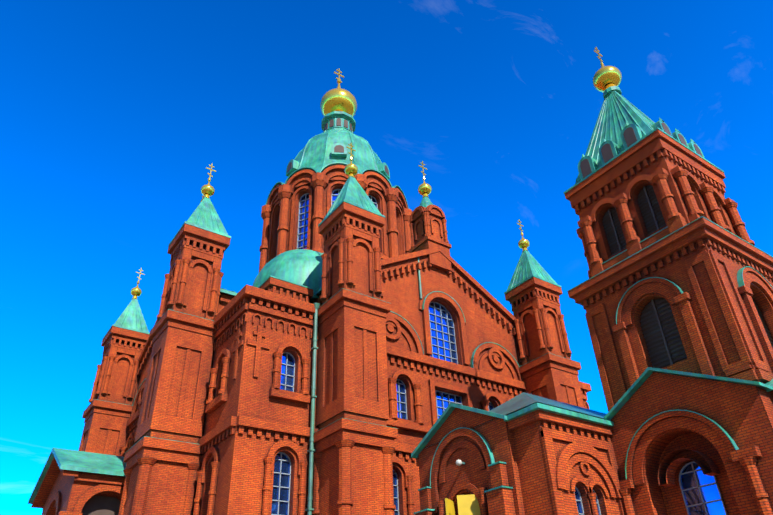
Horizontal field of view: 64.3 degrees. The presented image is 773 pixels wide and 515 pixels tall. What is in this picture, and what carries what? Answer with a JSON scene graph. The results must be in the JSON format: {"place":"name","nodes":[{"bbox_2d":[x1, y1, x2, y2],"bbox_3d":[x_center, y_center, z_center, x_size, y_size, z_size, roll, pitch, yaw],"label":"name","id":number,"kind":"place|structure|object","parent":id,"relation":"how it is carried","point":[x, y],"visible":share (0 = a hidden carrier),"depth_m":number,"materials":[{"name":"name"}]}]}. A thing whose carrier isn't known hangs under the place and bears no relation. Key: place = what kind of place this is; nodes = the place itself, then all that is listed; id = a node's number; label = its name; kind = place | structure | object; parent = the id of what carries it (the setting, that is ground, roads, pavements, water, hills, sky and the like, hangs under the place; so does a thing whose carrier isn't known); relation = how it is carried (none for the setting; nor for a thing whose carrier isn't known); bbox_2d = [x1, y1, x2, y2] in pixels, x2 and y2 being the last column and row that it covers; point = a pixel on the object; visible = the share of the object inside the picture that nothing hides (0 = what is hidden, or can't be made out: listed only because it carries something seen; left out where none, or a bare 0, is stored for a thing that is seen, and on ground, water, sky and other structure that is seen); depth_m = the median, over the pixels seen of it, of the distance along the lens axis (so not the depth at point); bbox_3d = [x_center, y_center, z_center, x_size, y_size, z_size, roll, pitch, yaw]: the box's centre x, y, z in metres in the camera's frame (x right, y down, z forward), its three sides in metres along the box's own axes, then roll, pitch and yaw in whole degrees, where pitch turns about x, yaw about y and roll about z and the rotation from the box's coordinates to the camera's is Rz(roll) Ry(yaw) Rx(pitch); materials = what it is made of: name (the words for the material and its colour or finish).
{"place":"outdoors","nodes":[
{"label":"outdoors","id":0,"kind":"place"},
{"bbox_2d":[0,0,772,514],"label":"sky","id":1,"kind":"structure","parent":0,"point":[114,114],"materials":[{"name":"blue"}]},
{"label":"ground terrace","id":2,"kind":"structure","parent":0,"visible":0},
{"bbox_2d":[31,129,772,514],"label":"brick wall","id":3,"kind":"structure","parent":2,"relation":"on","point":[225,403],"depth_m":26.21,"materials":[{"name":"brick"}]},
{"bbox_2d":[305,253,464,514],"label":"downpipes","id":4,"kind":"object","parent":3,"relation":"attached to","point":[311,450],"visible":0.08,"depth_m":27.56,"materials":[{"name":"green metal"}]},
{"bbox_2d":[28,86,772,513],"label":"copper roofs","id":5,"kind":"structure","parent":3,"relation":"on","point":[620,114],"depth_m":32.66,"materials":[{"name":"teal metal"}]},
{"bbox_2d":[130,47,621,298],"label":"gold domes and crosses","id":6,"kind":"object","parent":5,"relation":"on","point":[338,98],"visible":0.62,"depth_m":41.81,"materials":[{"name":"gold metal"}]},
{"bbox_2d":[81,118,772,514],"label":"louvered openings","id":7,"kind":"object","parent":3,"relation":"in","point":[665,346],"visible":0.29,"depth_m":23.72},
{"bbox_2d":[456,459,461,465],"bbox_3d":[2.400,6.805,20.410,0.229,0.213,0.229,20,-39,-30],"label":"lamp","id":8,"kind":"object","parent":3,"relation":"attached to","point":[458,462],"visible":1,"depth_m":20.34,"materials":[{"name":"grey glass"}]},
{"bbox_2d":[445,494,479,514],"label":"door","id":9,"kind":"structure","parent":3,"relation":"attached to","point":[468,504],"depth_m":19.53,"materials":[{"name":"yellow wood"}]},
{"bbox_2d":[271,189,727,514],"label":"window frames","id":10,"kind":"structure","parent":3,"relation":"on","point":[442,399],"depth_m":31.07,"materials":[{"name":"white wood"}]},
{"bbox_2d":[271,190,726,514],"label":"window glass","id":11,"kind":"object","parent":10,"relation":"in","point":[693,496],"visible":0.06,"depth_m":26.34,"materials":[{"name":"blue glass"}]},
{"bbox_2d":[426,392,605,447],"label":"roof","id":12,"kind":"structure","parent":3,"relation":"on","point":[523,400],"depth_m":22.01,"materials":[{"name":"metal"}]}
]}

